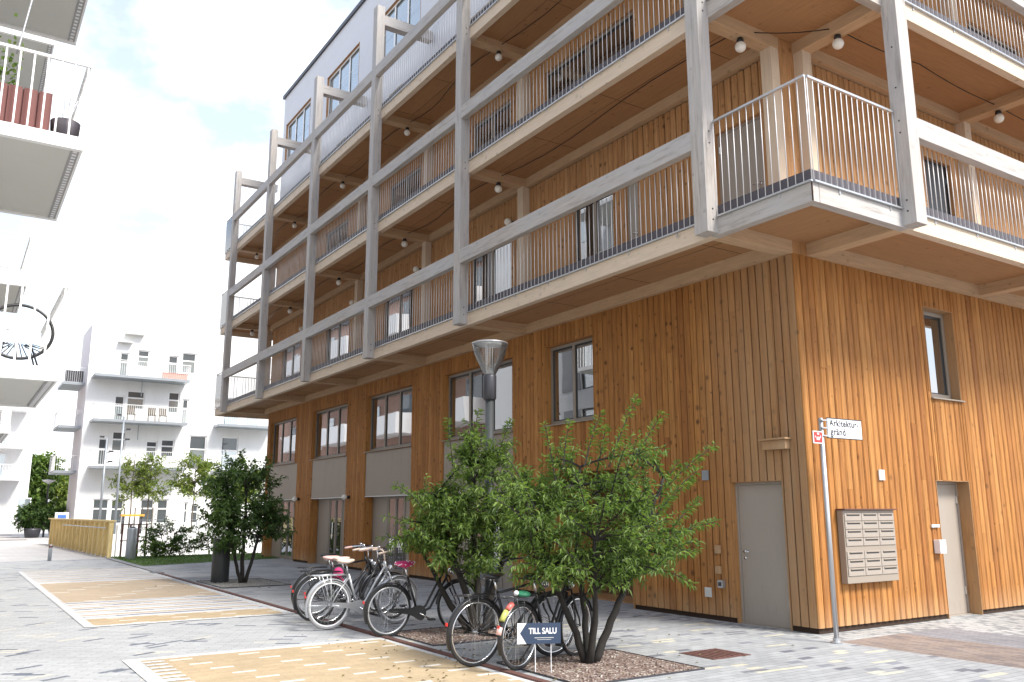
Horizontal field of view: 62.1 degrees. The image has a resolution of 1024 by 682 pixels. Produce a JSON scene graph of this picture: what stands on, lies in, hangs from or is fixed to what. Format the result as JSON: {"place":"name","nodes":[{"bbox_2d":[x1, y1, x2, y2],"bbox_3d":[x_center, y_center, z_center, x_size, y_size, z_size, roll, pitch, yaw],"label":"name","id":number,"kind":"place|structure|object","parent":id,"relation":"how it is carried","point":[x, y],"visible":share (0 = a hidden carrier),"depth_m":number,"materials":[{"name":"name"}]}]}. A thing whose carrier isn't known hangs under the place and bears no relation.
{"place":"outdoors","nodes":[
{"label":"outdoors","id":0,"kind":"place"},
{"bbox_2d":[0,405,37,533],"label":"distant apartment block","id":1,"kind":"structure","parent":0,"point":[16,447],"depth_m":68.30,"materials":[{"name":"white paint"}]},
{"bbox_2d":[0,530,48,542],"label":"pavement","id":2,"kind":"structure","parent":0,"point":[45,538],"depth_m":54.26,"materials":[{"name":"grey concrete"}]},
{"bbox_2d":[24,528,40,537],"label":"planter tub","id":3,"kind":"object","parent":2,"relation":"on","point":[31,532],"visible":1,"depth_m":55.47,"materials":[{"name":"metal"}]},
{"bbox_2d":[10,497,56,532],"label":"potted shrub","id":4,"kind":"object","parent":3,"relation":"in","point":[31,513],"visible":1,"depth_m":55.76,"materials":[{"name":"green plant"}]},
{"bbox_2d":[27,451,67,527],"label":"distant tree","id":5,"kind":"object","parent":2,"relation":"on","point":[39,471],"visible":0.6,"depth_m":85.81,"materials":[{"name":"green plant"}]},
{"bbox_2d":[50,468,69,511],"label":"distant tree","id":6,"kind":"object","parent":2,"relation":"on","point":[63,490],"visible":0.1,"depth_m":85.34,"materials":[{"name":"green plant"}]},
{"bbox_2d":[98,436,113,519],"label":"light pole","id":7,"kind":"object","parent":2,"relation":"on","point":[102,489],"visible":0.93,"depth_m":50.55,"materials":[{"name":"metal"}]},
{"bbox_2d":[113,414,130,533],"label":"light pole","id":8,"kind":"object","parent":2,"relation":"on","point":[118,483],"visible":0.91,"depth_m":51.01,"materials":[{"name":"metal"}]},
{"bbox_2d":[106,453,155,527],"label":"street tree","id":9,"kind":"object","parent":2,"relation":"on","point":[132,484],"visible":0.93,"depth_m":52.24,"materials":[{"name":"green plant"}]},
{"bbox_2d":[123,453,175,525],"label":"street tree","id":10,"kind":"object","parent":2,"relation":"on","point":[150,458],"visible":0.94,"depth_m":52.78,"materials":[{"name":"green plant"}]},
{"bbox_2d":[161,449,221,532],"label":"street tree","id":11,"kind":"object","parent":2,"relation":"on","point":[202,470],"visible":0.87,"depth_m":54.03,"materials":[{"name":"green plant"}]},
{"bbox_2d":[0,542,106,561],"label":"bridge paving","id":12,"kind":"structure","parent":0,"point":[36,551],"depth_m":34.17,"materials":[{"name":"grey stone"}]},
{"bbox_2d":[48,518,115,557],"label":"bridge parapet","id":13,"kind":"structure","parent":12,"relation":"on","point":[93,536],"depth_m":35.34,"materials":[{"name":"wood"}]},
{"bbox_2d":[31,542,152,571],"bbox_3d":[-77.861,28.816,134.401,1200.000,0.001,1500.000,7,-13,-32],"label":"ground","id":14,"kind":"structure","parent":0,"point":[120,562],"depth_m":27.01,"materials":[{"name":"grey concrete"}]},
{"bbox_2d":[111,533,261,556],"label":"canal wall","id":15,"kind":"structure","parent":14,"relation":"on","point":[248,549],"depth_m":50.63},
{"bbox_2d":[48,324,272,533],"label":"apartment block","id":16,"kind":"structure","parent":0,"point":[121,369],"depth_m":58.18,"materials":[{"name":"white paint"}]},
{"bbox_2d":[91,499,108,519],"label":"window","id":17,"kind":"structure","parent":16,"relation":"in","point":[96,502],"depth_m":55.67,"materials":[{"name":"grey glass"}]},
{"bbox_2d":[96,438,108,465],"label":"window","id":18,"kind":"structure","parent":16,"relation":"in","point":[101,441],"depth_m":56.27,"materials":[{"name":"grey glass"}]},
{"bbox_2d":[109,500,123,523],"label":"window","id":19,"kind":"structure","parent":16,"relation":"in","point":[112,508],"depth_m":56.16,"materials":[{"name":"white paint"}]},
{"bbox_2d":[111,431,125,451],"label":"window","id":20,"kind":"structure","parent":16,"relation":"in","point":[116,435],"depth_m":56.91,"materials":[{"name":"grey glass"}]},
{"bbox_2d":[113,395,124,418],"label":"window","id":21,"kind":"structure","parent":16,"relation":"in","point":[119,400],"depth_m":57.31,"materials":[{"name":"white paint"}]},
{"bbox_2d":[118,352,129,374],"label":"window","id":22,"kind":"structure","parent":16,"relation":"in","point":[124,357],"depth_m":57.93,"materials":[{"name":"white paint"}]},
{"bbox_2d":[126,390,144,409],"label":"window","id":23,"kind":"structure","parent":16,"relation":"in","point":[134,398],"depth_m":57.96,"materials":[{"name":"white paint"}]},
{"bbox_2d":[137,350,149,367],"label":"window","id":24,"kind":"structure","parent":16,"relation":"in","point":[143,355],"depth_m":58.68,"materials":[{"name":"white paint"}]},
{"bbox_2d":[139,499,153,522],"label":"window","id":25,"kind":"structure","parent":16,"relation":"in","point":[143,504],"depth_m":57.19,"materials":[{"name":"grey glass"}]},
{"bbox_2d":[155,499,168,523],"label":"window","id":26,"kind":"structure","parent":16,"relation":"in","point":[162,506],"depth_m":57.69,"materials":[{"name":"grey glass"}]},
{"bbox_2d":[160,439,174,457],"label":"window","id":27,"kind":"structure","parent":16,"relation":"in","point":[167,445],"depth_m":58.54,"materials":[{"name":"grey glass"}]},
{"bbox_2d":[167,392,179,413],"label":"window","id":28,"kind":"structure","parent":16,"relation":"in","point":[173,397],"depth_m":59.28,"materials":[{"name":"white paint"}]},
{"bbox_2d":[181,352,196,373],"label":"window","id":29,"kind":"structure","parent":16,"relation":"in","point":[187,358],"depth_m":60.29,"materials":[{"name":"white paint"}]},
{"bbox_2d":[187,435,206,469],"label":"window","id":30,"kind":"structure","parent":16,"relation":"in","point":[197,444],"depth_m":59.66,"materials":[{"name":"grey glass"}]},
{"bbox_2d":[220,437,237,469],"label":"window","id":31,"kind":"structure","parent":16,"relation":"in","point":[228,444],"depth_m":60.82,"materials":[{"name":"grey glass"}]},
{"bbox_2d":[0,0,359,500],"label":"sky","id":32,"kind":"structure","parent":0,"point":[184,96],"materials":[{"name":"white"}]},
{"bbox_2d":[0,559,378,681],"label":"pavement","id":33,"kind":"structure","parent":0,"point":[44,638],"depth_m":11.21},
{"bbox_2d":[0,0,91,442],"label":"white apartment block","id":34,"kind":"structure","parent":33,"relation":"on","point":[38,166],"depth_m":12.00,"materials":[{"name":"paint"}]},
{"bbox_2d":[0,82,52,130],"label":"planter box","id":35,"kind":"object","parent":34,"relation":"on","point":[21,108],"visible":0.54,"depth_m":10.81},
{"bbox_2d":[0,13,24,84],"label":"potted plant","id":36,"kind":"object","parent":35,"relation":"on","point":[10,58],"visible":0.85,"depth_m":10.94,"materials":[{"name":"green plant"}]},
{"bbox_2d":[0,303,54,365],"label":"lounge chair","id":37,"kind":"object","parent":34,"relation":"on","point":[34,355],"visible":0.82,"depth_m":10.90,"materials":[{"name":"black paint"}]},
{"bbox_2d":[50,78,89,136],"bbox_3d":[-5.865,-2.989,11.210,0.469,0.821,0.475,7,-13,-32],"label":"plant pot","id":38,"kind":"object","parent":34,"relation":"on","point":[63,123],"visible":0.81,"depth_m":11.07,"materials":[{"name":"grey ceramic"}]},
{"bbox_2d":[40,578,218,601],"bbox_3d":[-8.339,5.310,18.238,2.800,0.001,4.900,7,-13,-32],"label":"tan band","id":39,"kind":"object","parent":33,"relation":"on","point":[102,590],"visible":1,"depth_m":17.96,"materials":[{"name":"beige stone"}]},
{"bbox_2d":[23,568,265,618],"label":"light stripes","id":40,"kind":"object","parent":33,"relation":"on","point":[81,578],"visible":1,"depth_m":15.38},
{"bbox_2d":[86,608,282,625],"bbox_3d":[-5.092,4.322,13.357,2.800,0.001,0.890,7,-13,-32],"label":"tan band","id":41,"kind":"object","parent":33,"relation":"on","point":[163,617],"visible":1,"depth_m":13.30,"materials":[{"name":"beige stone"}]},
{"bbox_2d":[18,568,533,681],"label":"panel border","id":42,"kind":"object","parent":33,"relation":"on","point":[142,670],"visible":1,"depth_m":10.70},
{"bbox_2d":[141,639,524,681],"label":"panel","id":43,"kind":"object","parent":33,"relation":"on","point":[334,662],"visible":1,"depth_m":8.97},
{"bbox_2d":[142,660,194,681],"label":"panel teeth","id":44,"kind":"object","parent":43,"relation":"on","point":[166,670],"visible":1,"depth_m":8.69},
{"bbox_2d":[112,552,278,565],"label":"grass verge","id":45,"kind":"object","parent":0,"point":[146,560],"depth_m":29.39,"materials":[{"name":"green plant"}]},
{"bbox_2d":[125,527,137,559],"bbox_3d":[-13.314,7.066,29.736,0.340,1.115,0.340,7,-13,-32],"label":"litter bin","id":46,"kind":"object","parent":45,"relation":"on","point":[131,543],"visible":0.91,"depth_m":29.61,"materials":[{"name":"metal"}]},
{"bbox_2d":[136,534,180,557],"bbox_3d":[-12.900,7.484,31.026,1.383,0.851,1.177,0,-11,0],"label":"bush","id":47,"kind":"object","parent":45,"relation":"on","point":[155,545],"visible":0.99,"depth_m":30.82,"materials":[{"name":"green plant"}]},
{"bbox_2d":[137,514,203,556],"bbox_3d":[-12.662,7.384,31.873,1.684,1.780,2.247,-6,-13,29],"label":"bush","id":48,"kind":"object","parent":45,"relation":"on","point":[177,540],"visible":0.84,"depth_m":31.68,"materials":[{"name":"green plant"}]},
{"bbox_2d":[181,523,247,550],"bbox_3d":[-11.539,7.734,33.084,2.468,1.285,1.606,3,-12,-14],"label":"bush","id":49,"kind":"object","parent":45,"relation":"on","point":[200,538],"visible":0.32,"depth_m":32.67,"materials":[{"name":"green plant"}]},
{"bbox_2d":[104,557,646,632],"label":"plaza path","id":50,"kind":"structure","parent":0,"point":[282,570],"depth_m":17.11,"materials":[{"name":"grey stone"}]},
{"bbox_2d":[114,524,148,556],"bbox_3d":[-14.196,7.431,31.710,1.125,1.200,0.175,7,-13,-32],"label":"canal railing","id":51,"kind":"object","parent":50,"relation":"on","point":[121,540],"visible":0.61,"depth_m":31.64,"materials":[{"name":"metal"}]},
{"bbox_2d":[196,578,290,588],"bbox_3d":[-6.211,5.575,19.599,1.520,0.036,2.300,7,-13,-32],"label":"planting bed","id":52,"kind":"object","parent":50,"relation":"on","point":[259,582],"visible":0.81,"depth_m":19.34,"materials":[{"name":"soil"}]},
{"bbox_2d":[210,538,230,582],"bbox_3d":[-6.804,5.123,19.869,0.400,1.011,0.396,7,-13,-32],"label":"litter bin","id":53,"kind":"object","parent":52,"relation":"on","point":[220,567],"visible":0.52,"depth_m":19.69,"materials":[{"name":"metal"}]},
{"bbox_2d":[193,449,297,582],"bbox_3d":[-6.227,4.092,19.968,2.422,3.092,2.175,7,-13,-32],"label":"multi stem tree","id":54,"kind":"object","parent":52,"relation":"on","point":[226,506],"visible":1,"depth_m":19.72,"materials":[{"name":"green plant"}]},
{"bbox_2d":[290,543,396,615],"bbox_3d":[-2.688,3.836,13.745,1.790,1.106,0.636,6,-15,-29],"label":"bicycle","id":55,"kind":"object","parent":50,"relation":"on","point":[299,579],"visible":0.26,"depth_m":13.63,"materials":[{"name":"black metal"}]},
{"bbox_2d":[292,544,400,620],"bbox_3d":[-2.510,3.699,13.065,1.790,1.106,0.636,8,-12,-34],"label":"bicycle","id":56,"kind":"object","parent":50,"relation":"on","point":[300,585],"visible":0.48,"depth_m":12.86,"materials":[{"name":"black metal"}]},
{"bbox_2d":[158,573,551,681],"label":"steel edging","id":57,"kind":"object","parent":50,"relation":"on","point":[503,670],"visible":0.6,"depth_m":10.65,"materials":[{"name":"metal"}]},
{"bbox_2d":[304,545,409,624],"bbox_3d":[-2.295,3.643,12.786,1.790,1.106,0.636,9,-17,-38],"label":"bicycle","id":58,"kind":"object","parent":50,"relation":"on","point":[379,561],"visible":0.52,"depth_m":12.84,"materials":[{"name":"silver metal"}]},
{"bbox_2d":[304,546,417,629],"bbox_3d":[-2.128,3.526,12.205,1.790,1.106,0.636,8,-11,-36],"label":"bicycle","id":59,"kind":"object","parent":50,"relation":"on","point":[356,606],"visible":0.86,"depth_m":12.03,"materials":[{"name":"silver metal"}]},
{"bbox_2d":[214,0,1023,633],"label":"timber building","id":60,"kind":"structure","parent":50,"relation":"on","point":[732,252],"depth_m":14.46,"materials":[{"name":"brown wood"}]},
{"bbox_2d":[269,416,296,465],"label":"window","id":61,"kind":"structure","parent":60,"relation":"in","point":[283,432],"depth_m":30.84,"materials":[{"name":"glass"}]},
{"bbox_2d":[280,500,293,559],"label":"entrance door","id":62,"kind":"structure","parent":60,"relation":"in","point":[286,544],"depth_m":29.87,"materials":[{"name":"grey glass"}]},
{"bbox_2d":[281,343,300,378],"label":"window","id":63,"kind":"structure","parent":60,"relation":"in","point":[285,352],"depth_m":30.90,"materials":[{"name":"glass"}]},
{"bbox_2d":[285,98,310,159],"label":"window","id":64,"kind":"structure","parent":60,"relation":"in","point":[301,119],"depth_m":33.10,"materials":[{"name":"glass"}]},
{"bbox_2d":[309,402,347,460],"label":"window","id":65,"kind":"structure","parent":60,"relation":"in","point":[329,425],"depth_m":27.12,"materials":[{"name":"glass"}]},
{"bbox_2d":[327,498,341,564],"bbox_3d":[-5.472,5.880,26.211,0.112,2.020,1.050,7,-13,-32],"label":"entrance door","id":66,"kind":"structure","parent":60,"relation":"in","point":[334,537],"depth_m":26.27,"materials":[{"name":"glass"}]},
{"bbox_2d":[325,218,347,252],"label":"window","id":67,"kind":"structure","parent":60,"relation":"in","point":[336,230],"depth_m":28.31,"materials":[{"name":"grey glass"}]},
{"bbox_2d":[325,320,349,361],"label":"window","id":68,"kind":"structure","parent":60,"relation":"in","point":[344,326],"depth_m":27.22,"materials":[{"name":"grey glass"}]},
{"bbox_2d":[326,42,359,116],"bbox_3d":[-5.781,-8.701,29.229,0.146,2.002,2.902,7,-13,-32],"label":"window","id":69,"kind":"structure","parent":60,"relation":"in","point":[344,70],"depth_m":29.32,"materials":[{"name":"glass"}]},
{"bbox_2d":[363,384,412,452],"bbox_3d":[-3.324,2.163,23.240,0.245,1.614,2.970,7,-13,-32],"label":"window","id":70,"kind":"structure","parent":60,"relation":"in","point":[389,413],"depth_m":23.46,"materials":[{"name":"glass"}]},
{"bbox_2d":[387,496,403,573],"bbox_3d":[-3.123,5.166,22.680,0.112,2.020,1.030,7,-13,-32],"label":"entrance door","id":71,"kind":"structure","parent":60,"relation":"in","point":[395,503],"depth_m":22.78,"materials":[{"name":"grey metal"}]},
{"bbox_2d":[383,289,413,338],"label":"window","id":72,"kind":"structure","parent":60,"relation":"in","point":[390,312],"depth_m":23.58,"materials":[{"name":"grey glass"}]},
{"bbox_2d":[384,0,420,56],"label":"window","id":73,"kind":"structure","parent":60,"relation":"in","point":[400,8],"depth_m":25.76,"materials":[{"name":"glass"}]},
{"bbox_2d":[389,164,420,208],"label":"window","id":74,"kind":"structure","parent":60,"relation":"in","point":[396,196],"depth_m":24.06,"materials":[{"name":"grey glass"}]},
{"bbox_2d":[258,0,560,249],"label":"lamp cable","id":75,"kind":"object","parent":60,"relation":"attached to","point":[434,105],"visible":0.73,"depth_m":21.05,"materials":[{"name":"black paint"}]},
{"bbox_2d":[441,357,512,441],"bbox_3d":[-0.762,1.384,19.389,0.245,1.614,3.110,7,-13,-32],"label":"window","id":76,"kind":"structure","parent":60,"relation":"in","point":[463,390],"depth_m":19.74,"materials":[{"name":"glass"}]},
{"bbox_2d":[255,38,725,325],"bbox_3d":[-3.291,-2.559,22.634,0.257,0.067,24.252,7,-13,-32],"label":"lamp cable","id":77,"kind":"object","parent":60,"relation":"attached to","point":[533,160],"visible":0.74,"depth_m":16.52,"materials":[{"name":"black paint"}]},
{"bbox_2d":[470,242,511,303],"bbox_3d":[-0.446,-1.204,19.386,0.126,2.002,1.802,7,-13,-32],"label":"window","id":78,"kind":"structure","parent":60,"relation":"in","point":[505,250],"depth_m":19.48,"materials":[{"name":"glass"}]},
{"bbox_2d":[472,97,511,151],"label":"window","id":79,"kind":"structure","parent":60,"relation":"in","point":[503,111],"depth_m":20.19,"materials":[{"name":"grey glass"}]},
{"bbox_2d":[543,334,594,426],"bbox_3d":[1.158,0.800,16.503,0.245,1.614,1.600,7,-13,-32],"label":"window","id":80,"kind":"structure","parent":60,"relation":"in","point":[569,365],"depth_m":16.66,"materials":[{"name":"glass"}]},
{"bbox_2d":[544,8,633,101],"bbox_3d":[1.542,-5.021,17.035,0.126,2.052,2.902,7,-13,-32],"label":"window","id":81,"kind":"structure","parent":60,"relation":"in","point":[570,75],"depth_m":17.13,"materials":[{"name":"glass"}]},
{"bbox_2d":[571,193,613,262],"bbox_3d":[1.600,-1.832,16.331,0.146,1.982,1.302,7,-13,-32],"label":"window","id":82,"kind":"structure","parent":60,"relation":"in","point":[580,240],"depth_m":16.48,"materials":[{"name":"grey glass"}]},
{"bbox_2d":[594,474,632,595],"bbox_3d":[2.053,3.786,16.653,0.112,2.330,1.320,7,-13,-32],"label":"entrance door","id":83,"kind":"structure","parent":60,"relation":"in","point":[607,591],"depth_m":16.81,"materials":[{"name":"grey metal"}]},
{"bbox_2d":[625,181,639,240],"bbox_3d":[2.221,-1.944,15.342,0.130,2.056,0.362,7,-13,-32],"label":"door","id":84,"kind":"structure","parent":60,"relation":"in","point":[632,230],"depth_m":15.47,"materials":[{"name":"beige paint"}]},
{"bbox_2d":[714,112,765,204],"bbox_3d":[3.612,-2.395,13.289,0.136,2.126,0.962,7,-13,-32],"label":"door","id":85,"kind":"structure","parent":60,"relation":"in","point":[757,124],"depth_m":13.42,"materials":[{"name":"beige paint"}]},
{"bbox_2d":[730,480,792,630],"bbox_3d":[3.615,3.047,12.226,0.156,2.036,0.962,7,-13,-32],"label":"door","id":86,"kind":"structure","parent":60,"relation":"in","point":[758,518],"depth_m":12.28,"materials":[{"name":"beige paint"}]},
{"bbox_2d":[758,437,791,449],"bbox_3d":[3.728,1.461,12.066,0.150,0.155,0.485,7,-13,-32],"label":"awning lamp box","id":87,"kind":"object","parent":60,"relation":"attached to","point":[779,443],"visible":1,"depth_m":12.01,"materials":[{"name":"brown wood"}]},
{"bbox_2d":[835,509,898,583],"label":"mailbox bank","id":88,"kind":"structure","parent":60,"relation":"attached to","point":[867,545],"depth_m":11.88,"materials":[{"name":"beige metal"}]},
{"bbox_2d":[754,28,1023,120],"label":"lamp cable","id":89,"kind":"object","parent":60,"relation":"attached to","point":[884,52],"visible":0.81,"depth_m":13.01,"materials":[{"name":"black paint"}]},
{"bbox_2d":[923,155,954,215],"bbox_3d":[7.410,-2.111,14.738,0.822,2.126,0.136,7,-13,-32],"label":"door","id":90,"kind":"structure","parent":60,"relation":"in","point":[925,157],"depth_m":14.92,"materials":[{"name":"grey glass"}]},
{"bbox_2d":[922,306,964,401],"bbox_3d":[7.010,0.233,14.022,0.920,1.524,0.275,7,-13,-32],"label":"window","id":91,"kind":"structure","parent":60,"relation":"in","point":[938,324],"depth_m":14.20,"materials":[{"name":"grey glass"}]},
{"bbox_2d":[935,480,982,618],"bbox_3d":[6.930,3.260,13.417,0.942,2.076,0.276,7,-13,-32],"label":"door","id":92,"kind":"structure","parent":60,"relation":"in","point":[961,572],"depth_m":13.59,"materials":[{"name":"beige paint"}]},
{"bbox_2d":[966,19,1020,57],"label":"window","id":93,"kind":"structure","parent":60,"relation":"in","point":[971,23],"depth_m":16.95,"materials":[{"name":"brown glass"}]},
{"bbox_2d":[390,612,1023,681],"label":"plaza paving","id":94,"kind":"structure","parent":0,"point":[768,659],"depth_m":9.55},
{"bbox_2d":[362,549,474,636],"bbox_3d":[-1.196,3.379,11.486,1.790,1.106,0.636,8,-12,-35],"label":"bicycle","id":95,"kind":"object","parent":94,"relation":"on","point":[416,612],"visible":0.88,"depth_m":11.31,"materials":[{"name":"black metal"}]},
{"bbox_2d":[385,624,516,645],"bbox_3d":[-0.653,3.903,11.334,1.620,0.036,1.400,7,-13,-32],"label":"planting bed","id":96,"kind":"object","parent":94,"relation":"on","point":[439,638],"visible":0.52,"depth_m":11.07,"materials":[{"name":"gravel"}]},
{"bbox_2d":[375,408,563,634],"bbox_3d":[-0.470,2.462,11.719,2.833,3.046,2.069,7,-13,-32],"label":"multi stem tree","id":97,"kind":"object","parent":96,"relation":"on","point":[441,518],"visible":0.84,"depth_m":11.36,"materials":[{"name":"green plant"}]},
{"bbox_2d":[472,340,507,625],"bbox_3d":[-0.326,2.015,12.298,0.548,4.096,0.548,7,-13,-32],"label":"street lamp","id":98,"kind":"object","parent":96,"relation":"on","point":[489,386],"visible":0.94,"depth_m":12.49,"materials":[{"name":"metal"}]},
{"bbox_2d":[182,579,793,681],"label":"fallen leaves","id":99,"kind":"object","parent":94,"relation":"on","point":[480,655],"visible":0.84,"depth_m":9.52,"materials":[{"name":"brown plant"}]},
{"bbox_2d":[445,557,575,666],"bbox_3d":[0.034,2.948,9.350,1.820,1.106,0.636,9,-11,-37],"label":"bicycle","id":100,"kind":"object","parent":94,"relation":"on","point":[492,605],"visible":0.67,"depth_m":9.13,"materials":[{"name":"black metal"}]},
{"bbox_2d":[496,558,592,669],"bbox_3d":[0.395,2.928,9.255,0.636,1.106,1.806,-5,-12,37],"label":"bicycle","id":101,"kind":"object","parent":94,"relation":"on","point":[511,608],"visible":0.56,"depth_m":8.97,"materials":[{"name":"silver metal"}]},
{"bbox_2d":[496,649,704,681],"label":"planting bed","id":102,"kind":"object","parent":94,"relation":"on","point":[634,665],"visible":0.85,"depth_m":8.84,"materials":[{"name":"brown gravel"}]},
{"bbox_2d":[517,623,560,671],"bbox_3d":[0.274,3.122,8.609,0.446,0.510,0.023,1,-11,-7],"label":"arrow sign","id":103,"kind":"object","parent":102,"relation":"on","point":[538,633],"visible":0.99,"depth_m":8.63,"materials":[{"name":"blue metal"}]},
{"bbox_2d":[482,393,721,663],"bbox_3d":[1.153,2.043,9.589,3.345,3.016,1.791,7,-13,-32],"label":"multi stem tree","id":104,"kind":"object","parent":102,"relation":"on","point":[630,561],"visible":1,"depth_m":9.25,"materials":[{"name":"green plant"}]},
{"bbox_2d":[680,648,750,659],"bbox_3d":[2.318,3.580,9.721,0.600,0.021,0.540,7,-13,-32],"label":"manhole cover","id":105,"kind":"object","parent":94,"relation":"on","point":[713,654],"visible":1,"depth_m":9.69,"materials":[{"name":"metal"}]},
{"bbox_2d":[812,417,861,643],"bbox_3d":[4.248,2.394,10.941,1.020,2.792,0.146,7,-13,-32],"label":"street sign","id":106,"kind":"object","parent":94,"relation":"on","point":[846,429],"visible":1,"depth_m":10.91,"materials":[{"name":"metal"}]},
{"bbox_2d":[635,609,1023,640],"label":"alley edge","id":107,"kind":"object","parent":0,"point":[961,620],"visible":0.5,"depth_m":12.12,"materials":[{"name":"grey stone"}]},
{"bbox_2d":[843,628,1023,668],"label":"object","id":108,"kind":"structure","parent":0,"point":[982,653],"depth_m":10.38,"materials":[{"name":"grey stone"}]},
{"bbox_2d":[947,617,1023,636],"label":"alley paving","id":109,"kind":"structure","parent":0,"point":[1014,627],"depth_m":11.90,"materials":[{"name":"grey stone"}]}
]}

